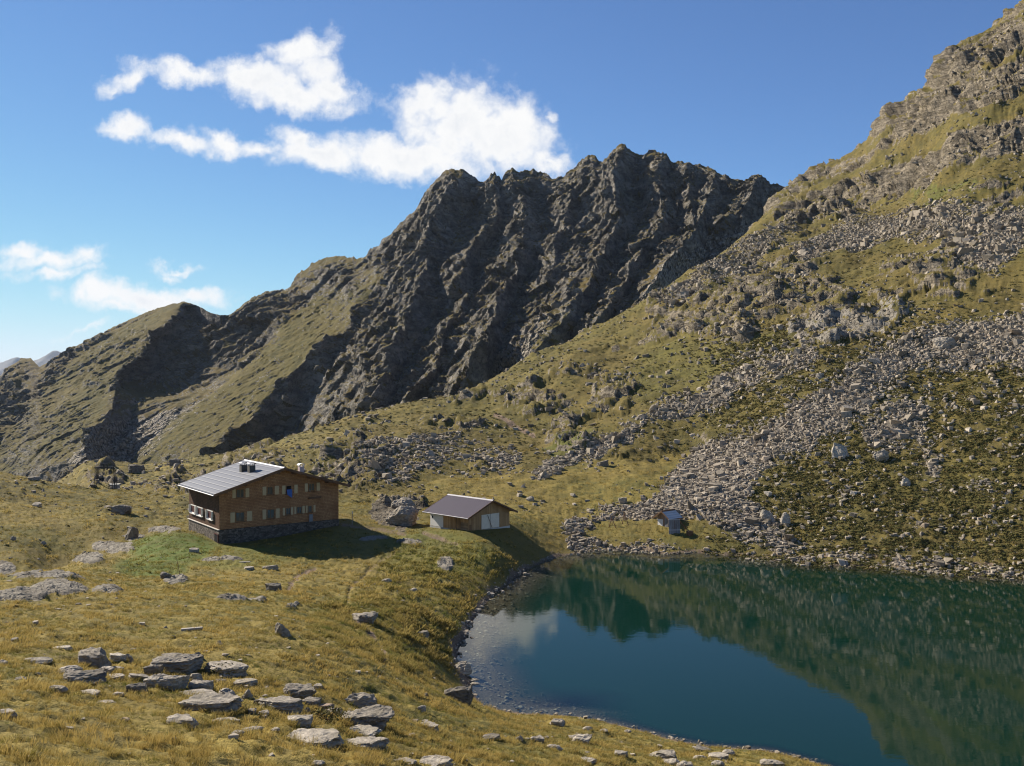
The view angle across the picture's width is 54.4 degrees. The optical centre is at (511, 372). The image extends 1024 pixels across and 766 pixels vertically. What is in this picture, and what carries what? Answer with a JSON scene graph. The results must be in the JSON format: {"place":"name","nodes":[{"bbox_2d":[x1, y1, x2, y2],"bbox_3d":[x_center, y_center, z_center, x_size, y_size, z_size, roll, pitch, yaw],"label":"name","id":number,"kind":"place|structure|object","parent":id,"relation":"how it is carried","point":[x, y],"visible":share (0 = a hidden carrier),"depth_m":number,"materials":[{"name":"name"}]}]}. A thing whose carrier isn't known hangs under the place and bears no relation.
{"place":"outdoors","nodes":[
{"label":"outdoors","id":0,"kind":"place"},
{"bbox_2d":[0,351,61,375],"bbox_3d":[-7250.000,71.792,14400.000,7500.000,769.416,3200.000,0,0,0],"label":"mountains","id":1,"kind":"structure","parent":0,"point":[43,360],"depth_m":13817.65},
{"bbox_2d":[207,662,235,675],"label":"boulder","id":2,"kind":"object","parent":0,"point":[220,670],"visible":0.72,"depth_m":44.13,"materials":[{"name":"grey stone"}]},
{"bbox_2d":[0,143,783,481],"bbox_3d":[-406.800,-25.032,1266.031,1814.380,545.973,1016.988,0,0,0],"label":"mountain ridge","id":3,"kind":"structure","parent":0,"point":[456,281],"depth_m":1098.93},
{"bbox_2d":[0,0,1020,362],"label":"sky","id":4,"kind":"structure","parent":0,"point":[154,154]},
{"bbox_2d":[0,0,1023,765],"bbox_3d":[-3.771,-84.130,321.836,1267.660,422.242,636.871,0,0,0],"label":"ground","id":5,"kind":"structure","parent":0,"point":[832,184],"depth_m":179.89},
{"bbox_2d":[1,708,17,717],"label":"boulder","id":6,"kind":"object","parent":5,"relation":"on","point":[12,714],"visible":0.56,"depth_m":27.23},
{"bbox_2d":[27,476,40,480],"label":"boulder","id":7,"kind":"object","parent":5,"relation":"on","point":[34,478],"visible":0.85,"depth_m":186.83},
{"bbox_2d":[32,502,41,507],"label":"boulder","id":8,"kind":"object","parent":5,"relation":"on","point":[37,504],"visible":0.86,"depth_m":163.67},
{"bbox_2d":[25,657,52,664],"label":"boulder","id":9,"kind":"object","parent":5,"relation":"on","point":[40,660],"visible":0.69,"depth_m":41.55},
{"bbox_2d":[49,685,67,692],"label":"boulder","id":10,"kind":"object","parent":5,"relation":"on","point":[61,688],"visible":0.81,"depth_m":34.48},
{"bbox_2d":[55,645,72,650],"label":"boulder","id":11,"kind":"object","parent":5,"relation":"on","point":[69,647],"visible":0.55,"depth_m":47.00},
{"bbox_2d":[58,665,82,673],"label":"boulder","id":12,"kind":"object","parent":5,"relation":"on","point":[70,668],"visible":0.62,"depth_m":39.32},
{"bbox_2d":[61,669,106,684],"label":"boulder","id":13,"kind":"object","parent":5,"relation":"on","point":[87,675],"visible":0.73,"depth_m":37.68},
{"bbox_2d":[81,689,100,696],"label":"boulder","id":14,"kind":"object","parent":5,"relation":"on","point":[91,691],"visible":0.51,"depth_m":35.08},
{"bbox_2d":[78,647,111,668],"bbox_3d":[-17.979,12.360,42.720,1.375,1.042,1.064,0,0,0],"label":"boulder","id":15,"kind":"object","parent":5,"relation":"on","point":[96,657],"visible":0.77,"depth_m":42.39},
{"bbox_2d":[94,463,116,489],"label":"cableway tower","id":16,"kind":"structure","parent":5,"relation":"on","point":[97,472],"depth_m":202.96,"materials":[{"name":"metal"}]},
{"bbox_2d":[99,666,114,673],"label":"boulder","id":17,"kind":"object","parent":5,"relation":"on","point":[110,669],"visible":0.59,"depth_m":41.19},
{"bbox_2d":[109,673,124,680],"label":"boulder","id":18,"kind":"object","parent":5,"relation":"on","point":[118,675],"visible":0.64,"depth_m":40.10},
{"bbox_2d":[109,652,126,661],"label":"boulder","id":19,"kind":"object","parent":5,"relation":"on","point":[117,656],"visible":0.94,"depth_m":45.19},
{"bbox_2d":[111,505,131,514],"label":"boulder","id":20,"kind":"object","parent":5,"relation":"on","point":[121,509],"visible":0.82,"depth_m":165.07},
{"bbox_2d":[126,654,133,662],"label":"boulder","id":21,"kind":"object","parent":5,"relation":"on","point":[128,657],"visible":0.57,"depth_m":45.66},
{"bbox_2d":[125,527,138,539],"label":"boulder","id":22,"kind":"object","parent":5,"relation":"on","point":[132,532],"visible":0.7,"depth_m":144.53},
{"bbox_2d":[128,464,144,472],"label":"boulder","id":23,"kind":"object","parent":5,"relation":"on","point":[134,468],"visible":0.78,"depth_m":240.44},
{"bbox_2d":[126,682,147,692],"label":"boulder","id":24,"kind":"object","parent":5,"relation":"on","point":[137,686],"visible":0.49,"depth_m":37.28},
{"bbox_2d":[128,673,149,679],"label":"boulder","id":25,"kind":"object","parent":5,"relation":"on","point":[133,675],"visible":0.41,"depth_m":40.62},
{"bbox_2d":[143,664,162,675],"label":"boulder","id":26,"kind":"object","parent":5,"relation":"on","point":[152,668],"visible":0.55,"depth_m":42.76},
{"bbox_2d":[160,572,171,578],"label":"boulder","id":27,"kind":"object","parent":5,"relation":"on","point":[163,575],"visible":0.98,"depth_m":93.97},
{"bbox_2d":[143,673,189,690],"bbox_3d":[-13.597,12.322,39.171,1.581,0.906,1.163,0,0,0],"label":"boulder","id":28,"kind":"object","parent":5,"relation":"on","point":[169,681],"visible":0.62,"depth_m":38.83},
{"bbox_2d":[169,459,180,465],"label":"boulder","id":29,"kind":"object","parent":5,"relation":"on","point":[172,462],"visible":0.59,"depth_m":243.94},
{"bbox_2d":[150,653,203,674],"bbox_3d":[-15.082,13.092,44.509,2.465,0.998,1.730,0,0,0],"label":"boulder","id":30,"kind":"object","parent":5,"relation":"on","point":[179,663],"visible":0.62,"depth_m":44.08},
{"bbox_2d":[166,713,198,726],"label":"boulder","id":31,"kind":"object","parent":5,"relation":"on","point":[183,718],"visible":0.76,"depth_m":30.99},
{"bbox_2d":[181,626,202,630],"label":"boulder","id":32,"kind":"object","parent":5,"relation":"on","point":[190,628],"visible":1,"depth_m":58.03,"materials":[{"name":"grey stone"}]},
{"bbox_2d":[189,548,198,552],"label":"boulder","id":33,"kind":"object","parent":5,"relation":"on","point":[194,550],"visible":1,"depth_m":120.32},
{"bbox_2d":[189,673,202,679],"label":"boulder","id":34,"kind":"object","parent":5,"relation":"on","point":[197,676],"visible":0.3,"depth_m":41.49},
{"bbox_2d":[178,689,217,694],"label":"boulder","id":35,"kind":"object","parent":5,"relation":"on","point":[207,691],"visible":0.34,"depth_m":38.42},
{"bbox_2d":[188,680,213,689],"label":"boulder","id":36,"kind":"object","parent":5,"relation":"on","point":[199,684],"visible":0.63,"depth_m":39.56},
{"bbox_2d":[178,693,242,712],"bbox_3d":[-10.588,11.701,34.944,2.101,0.656,1.616,0,0,0],"label":"boulder","id":37,"kind":"object","parent":5,"relation":"on","point":[215,701],"visible":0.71,"depth_m":34.69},
{"bbox_2d":[204,660,248,678],"bbox_3d":[-12.793,13.347,44.687,2.057,0.677,1.454,0,0,35],"label":"boulder","id":38,"kind":"object","parent":5,"relation":"on","point":[239,668],"visible":0.73,"depth_m":44.31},
{"bbox_2d":[218,688,235,694],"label":"boulder","id":39,"kind":"object","parent":5,"relation":"on","point":[226,691],"visible":0.35,"depth_m":38.97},
{"bbox_2d":[233,678,257,686],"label":"boulder","id":40,"kind":"object","parent":5,"relation":"on","point":[246,681],"visible":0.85,"depth_m":42.11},
{"bbox_2d":[242,689,254,699],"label":"boulder","id":41,"kind":"object","parent":5,"relation":"on","point":[247,693],"visible":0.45,"depth_m":38.86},
{"bbox_2d":[248,708,256,713],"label":"boulder","id":42,"kind":"object","parent":5,"relation":"on","point":[250,711],"visible":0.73,"depth_m":34.96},
{"bbox_2d":[243,726,263,730],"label":"boulder","id":43,"kind":"object","parent":5,"relation":"on","point":[258,727],"visible":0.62,"depth_m":31.77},
{"bbox_2d":[178,459,350,543],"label":"mountain hut","id":44,"kind":"object","parent":5,"relation":"on","point":[245,500],"visible":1,"depth_m":135.90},
{"bbox_2d":[196,506,202,516],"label":"window","id":45,"kind":"structure","parent":44,"relation":"in","point":[198,508],"depth_m":137.52,"materials":[{"name":"white paint"}]},
{"bbox_2d":[206,509,212,520],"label":"window","id":46,"kind":"structure","parent":44,"relation":"in","point":[208,511],"depth_m":134.11,"materials":[{"name":"white paint"}]},
{"bbox_2d":[214,533,218,542],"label":"door","id":47,"kind":"structure","parent":44,"relation":"in","point":[216,536],"depth_m":131.61,"materials":[{"name":"brown wood"}]},
{"bbox_2d":[235,512,244,522],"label":"window","id":48,"kind":"structure","parent":44,"relation":"in","point":[239,516],"depth_m":132.55,"materials":[{"name":"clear glass"}]},
{"bbox_2d":[236,489,244,498],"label":"window","id":49,"kind":"structure","parent":44,"relation":"in","point":[239,492],"depth_m":132.55,"materials":[{"name":"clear glass"}]},
{"bbox_2d":[266,486,273,495],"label":"window","id":50,"kind":"structure","parent":44,"relation":"in","point":[269,489],"depth_m":134.99,"materials":[{"name":"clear glass"}]},
{"bbox_2d":[266,509,274,519],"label":"window","id":51,"kind":"structure","parent":44,"relation":"in","point":[270,512],"depth_m":135.03,"materials":[{"name":"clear glass"}]},
{"bbox_2d":[285,507,290,515],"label":"window","id":52,"kind":"structure","parent":44,"relation":"in","point":[288,510],"depth_m":136.52,"materials":[{"name":"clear glass"}]},
{"bbox_2d":[308,483,314,491],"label":"window","id":53,"kind":"structure","parent":44,"relation":"in","point":[311,486],"depth_m":138.47,"materials":[{"name":"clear glass"}]},
{"bbox_2d":[262,565,278,569],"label":"boulder","id":54,"kind":"object","parent":5,"relation":"on","point":[273,567],"visible":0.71,"depth_m":111.82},
{"bbox_2d":[265,583,281,590],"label":"boulder","id":55,"kind":"object","parent":5,"relation":"on","point":[272,586],"visible":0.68,"depth_m":93.10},
{"bbox_2d":[258,695,303,714],"bbox_3d":[-8.582,12.416,37.113,1.606,0.632,1.234,0,0,31],"label":"boulder","id":56,"kind":"object","parent":5,"relation":"on","point":[287,704],"visible":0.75,"depth_m":36.78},
{"bbox_2d":[275,622,291,636],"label":"boulder","id":57,"kind":"object","parent":5,"relation":"on","point":[280,629],"visible":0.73,"depth_m":57.62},
{"bbox_2d":[283,683,316,699],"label":"boulder","id":58,"kind":"object","parent":5,"relation":"on","point":[302,691],"visible":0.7,"depth_m":41.18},
{"bbox_2d":[287,715,312,727],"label":"boulder","id":59,"kind":"object","parent":5,"relation":"on","point":[305,721],"visible":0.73,"depth_m":34.64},
{"bbox_2d":[0,641,605,765],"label":"tall grass","id":60,"kind":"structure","parent":5,"relation":"on","point":[155,739],"depth_m":29.70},
{"bbox_2d":[303,696,321,705],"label":"boulder","id":61,"kind":"object","parent":5,"relation":"on","point":[309,700],"visible":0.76,"depth_m":39.95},
{"bbox_2d":[286,728,343,748],"bbox_3d":[-6.347,11.809,31.999,1.710,0.445,1.520,0,0,-31],"label":"boulder","id":62,"kind":"object","parent":5,"relation":"on","point":[333,737],"visible":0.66,"depth_m":31.88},
{"bbox_2d":[313,683,322,689],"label":"boulder","id":63,"kind":"object","parent":5,"relation":"on","point":[316,685],"visible":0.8,"depth_m":44.96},
{"bbox_2d":[312,760,324,765],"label":"boulder","id":64,"kind":"object","parent":5,"relation":"on","point":[318,762],"visible":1,"depth_m":28.30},
{"bbox_2d":[317,703,333,708],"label":"boulder","id":65,"kind":"object","parent":5,"relation":"on","point":[327,704],"visible":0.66,"depth_m":39.89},
{"bbox_2d":[308,706,348,722],"bbox_3d":[-6.810,12.637,36.948,1.567,0.523,1.248,0,0,0],"label":"shrub","id":66,"kind":"object","parent":5,"relation":"on","point":[325,711],"visible":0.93,"depth_m":36.84,"materials":[{"name":"green plant"}]},
{"bbox_2d":[344,692,376,707],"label":"boulder","id":67,"kind":"object","parent":5,"relation":"on","point":[362,699],"visible":0.62,"depth_m":43.33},
{"bbox_2d":[352,612,377,623],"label":"boulder","id":68,"kind":"object","parent":5,"relation":"on","point":[367,617],"visible":0.78,"depth_m":83.99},
{"bbox_2d":[350,724,381,736],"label":"boulder","id":69,"kind":"object","parent":5,"relation":"on","point":[366,729],"visible":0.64,"depth_m":36.71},
{"bbox_2d":[344,736,389,749],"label":"boulder","id":70,"kind":"object","parent":5,"relation":"on","point":[370,742],"visible":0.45,"depth_m":33.17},
{"bbox_2d":[341,704,394,730],"bbox_3d":[-5.641,13.476,38.584,2.245,0.934,1.720,0,0,0],"label":"boulder","id":71,"kind":"object","parent":5,"relation":"on","point":[379,716],"visible":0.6,"depth_m":38.16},
{"bbox_2d":[0,526,735,765],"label":"rocks","id":72,"kind":"object","parent":5,"relation":"on","point":[234,735],"depth_m":68.19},
{"bbox_2d":[6,604,787,765],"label":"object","id":73,"kind":"object","parent":5,"relation":"on","point":[260,729],"visible":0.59,"depth_m":37.17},
{"bbox_2d":[385,505,417,526],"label":"boulder","id":74,"kind":"object","parent":5,"relation":"on","point":[405,516],"visible":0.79,"depth_m":147.41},
{"bbox_2d":[391,497,415,508],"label":"boulder","id":75,"kind":"object","parent":5,"relation":"on","point":[402,501],"visible":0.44,"depth_m":162.25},
{"bbox_2d":[394,757,416,764],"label":"boulder","id":76,"kind":"object","parent":5,"relation":"on","point":[409,760],"visible":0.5,"depth_m":32.30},
{"bbox_2d":[0,568,829,765],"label":"meadow grass","id":77,"kind":"structure","parent":5,"relation":"on","point":[366,642],"depth_m":56.85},
{"bbox_2d":[417,705,425,711],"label":"boulder","id":78,"kind":"object","parent":5,"relation":"on","point":[423,707],"visible":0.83,"depth_m":49.64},
{"bbox_2d":[418,630,428,637],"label":"boulder","id":79,"kind":"object","parent":5,"relation":"on","point":[425,633],"visible":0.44,"depth_m":90.89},
{"bbox_2d":[422,721,438,731],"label":"boulder","id":80,"kind":"object","parent":5,"relation":"on","point":[432,724],"visible":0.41,"depth_m":44.41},
{"bbox_2d":[420,755,453,765],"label":"boulder","id":81,"kind":"object","parent":5,"relation":"on","point":[433,760],"visible":0.91,"depth_m":32.70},
{"bbox_2d":[443,684,473,705],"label":"boulder","id":82,"kind":"object","parent":5,"relation":"on","point":[463,694],"visible":0.71,"depth_m":65.53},
{"bbox_2d":[455,661,471,675],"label":"boulder","id":83,"kind":"object","parent":5,"relation":"on","point":[464,667],"visible":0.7,"depth_m":86.93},
{"bbox_2d":[422,494,517,530],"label":"barn","id":84,"kind":"structure","parent":5,"relation":"on","point":[458,512],"depth_m":143.33,"materials":[{"name":"wood"}]},
{"bbox_2d":[456,518,459,529],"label":"door","id":85,"kind":"structure","parent":84,"relation":"in","point":[457,519],"depth_m":141.44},
{"bbox_2d":[472,517,478,530],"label":"door","id":86,"kind":"structure","parent":84,"relation":"in","point":[475,520],"depth_m":140.85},
{"bbox_2d":[500,512,508,525],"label":"door","id":87,"kind":"structure","parent":84,"relation":"in","point":[504,517],"depth_m":144.93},
{"bbox_2d":[482,733,500,739],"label":"boulder","id":88,"kind":"object","parent":5,"relation":"on","point":[495,735],"visible":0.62,"depth_m":47.90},
{"bbox_2d":[0,42,1023,673],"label":"turf tussocks","id":89,"kind":"object","parent":5,"relation":"on","point":[430,578],"visible":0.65,"depth_m":126.04,"materials":[{"name":"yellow plant"}]},
{"bbox_2d":[0,9,1023,579],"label":"loose rocks","id":90,"kind":"object","parent":5,"relation":"on","point":[780,301],"visible":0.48,"depth_m":244.82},
{"bbox_2d":[3,32,1023,581],"bbox_3d":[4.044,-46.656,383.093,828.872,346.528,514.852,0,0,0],"label":"dwarf shrubs","id":91,"kind":"object","parent":5,"relation":"on","point":[893,542],"visible":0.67,"depth_m":163.37,"materials":[{"name":"green plant"}]},
{"bbox_2d":[530,735,544,741],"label":"boulder","id":92,"kind":"object","parent":5,"relation":"on","point":[538,738],"visible":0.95,"depth_m":50.39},
{"bbox_2d":[547,744,562,750],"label":"boulder","id":93,"kind":"object","parent":5,"relation":"on","point":[558,747],"visible":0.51,"depth_m":49.03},
{"bbox_2d":[549,718,564,725],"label":"boulder","id":94,"kind":"object","parent":5,"relation":"on","point":[559,722],"visible":0.84,"depth_m":68.50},
{"bbox_2d":[459,547,693,741],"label":"lakebed stones","id":95,"kind":"object","parent":5,"relation":"on","point":[516,707],"visible":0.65,"depth_m":93.85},
{"bbox_2d":[568,734,592,743],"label":"boulder","id":96,"kind":"object","parent":5,"relation":"on","point":[583,738],"visible":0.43,"depth_m":57.04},
{"bbox_2d":[581,757,596,763],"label":"boulder","id":97,"kind":"object","parent":5,"relation":"on","point":[589,760],"visible":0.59,"depth_m":46.75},
{"bbox_2d":[597,460,608,465],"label":"boulder","id":98,"kind":"object","parent":5,"relation":"on","point":[604,463],"visible":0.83,"depth_m":192.47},
{"bbox_2d":[614,750,627,756],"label":"boulder","id":99,"kind":"object","parent":5,"relation":"on","point":[620,752],"visible":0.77,"depth_m":49.95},
{"bbox_2d":[618,497,626,503],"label":"boulder","id":100,"kind":"object","parent":5,"relation":"on","point":[622,500],"visible":0.96,"depth_m":169.13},
{"bbox_2d":[649,749,676,759],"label":"boulder","id":101,"kind":"object","parent":5,"relation":"on","point":[666,754],"visible":0.63,"depth_m":55.50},
{"bbox_2d":[653,509,682,526],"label":"shed","id":102,"kind":"structure","parent":5,"relation":"on","point":[663,516],"depth_m":155.92,"materials":[{"name":"white paint"}]},
{"bbox_2d":[661,758,679,765],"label":"boulder","id":103,"kind":"object","parent":5,"relation":"on","point":[671,761],"visible":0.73,"depth_m":52.34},
{"bbox_2d":[668,519,679,533],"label":"board","id":104,"kind":"object","parent":5,"relation":"on","point":[674,525],"visible":1,"depth_m":152.62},
{"bbox_2d":[676,760,692,765],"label":"boulder","id":105,"kind":"object","parent":5,"relation":"on","point":[685,763],"visible":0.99,"depth_m":51.79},
{"bbox_2d":[349,189,1023,584],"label":"scree","id":106,"kind":"structure","parent":5,"relation":"on","point":[721,507],"depth_m":200.74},
{"bbox_2d":[363,199,1023,577],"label":"scree blocks","id":107,"kind":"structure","parent":5,"relation":"on","point":[715,487],"depth_m":204.12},
{"bbox_2d":[694,745,710,751],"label":"boulder","id":108,"kind":"object","parent":5,"relation":"on","point":[698,747],"visible":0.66,"depth_m":65.34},
{"bbox_2d":[711,760,724,765],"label":"boulder","id":109,"kind":"object","parent":5,"relation":"on","point":[719,762],"visible":0.94,"depth_m":55.98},
{"bbox_2d":[708,752,728,759],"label":"boulder","id":110,"kind":"object","parent":5,"relation":"on","point":[720,755],"visible":0.57,"depth_m":61.62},
{"bbox_2d":[722,749,733,754],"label":"boulder","id":111,"kind":"object","parent":5,"relation":"on","point":[729,751],"visible":0.75,"depth_m":63.66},
{"bbox_2d":[446,543,1021,764],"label":"shore gravel","id":112,"kind":"structure","parent":5,"relation":"on","point":[748,747],"depth_m":97.08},
{"bbox_2d":[759,509,773,519],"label":"boulder","id":113,"kind":"object","parent":5,"relation":"on","point":[765,514],"visible":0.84,"depth_m":154.89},
{"bbox_2d":[760,759,784,765],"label":"boulder","id":114,"kind":"object","parent":5,"relation":"on","point":[768,762],"visible":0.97,"depth_m":59.66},
{"bbox_2d":[780,512,789,524],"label":"boulder","id":115,"kind":"object","parent":5,"relation":"on","point":[785,517],"visible":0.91,"depth_m":153.46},
{"bbox_2d":[831,443,849,458],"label":"boulder","id":116,"kind":"object","parent":5,"relation":"on","point":[837,450],"visible":0.94,"depth_m":173.08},
{"bbox_2d":[683,298,1023,580],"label":"slope stones","id":117,"kind":"object","parent":5,"relation":"on","point":[742,327],"visible":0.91,"depth_m":193.36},
{"bbox_2d":[872,449,888,460],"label":"boulder","id":118,"kind":"object","parent":5,"relation":"on","point":[880,455],"visible":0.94,"depth_m":169.36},
{"bbox_2d":[901,478,910,485],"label":"boulder","id":119,"kind":"object","parent":5,"relation":"on","point":[906,481],"visible":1,"depth_m":159.57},
{"bbox_2d":[932,337,955,348],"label":"boulder","id":120,"kind":"object","parent":5,"relation":"on","point":[942,342],"visible":0.84,"depth_m":210.51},
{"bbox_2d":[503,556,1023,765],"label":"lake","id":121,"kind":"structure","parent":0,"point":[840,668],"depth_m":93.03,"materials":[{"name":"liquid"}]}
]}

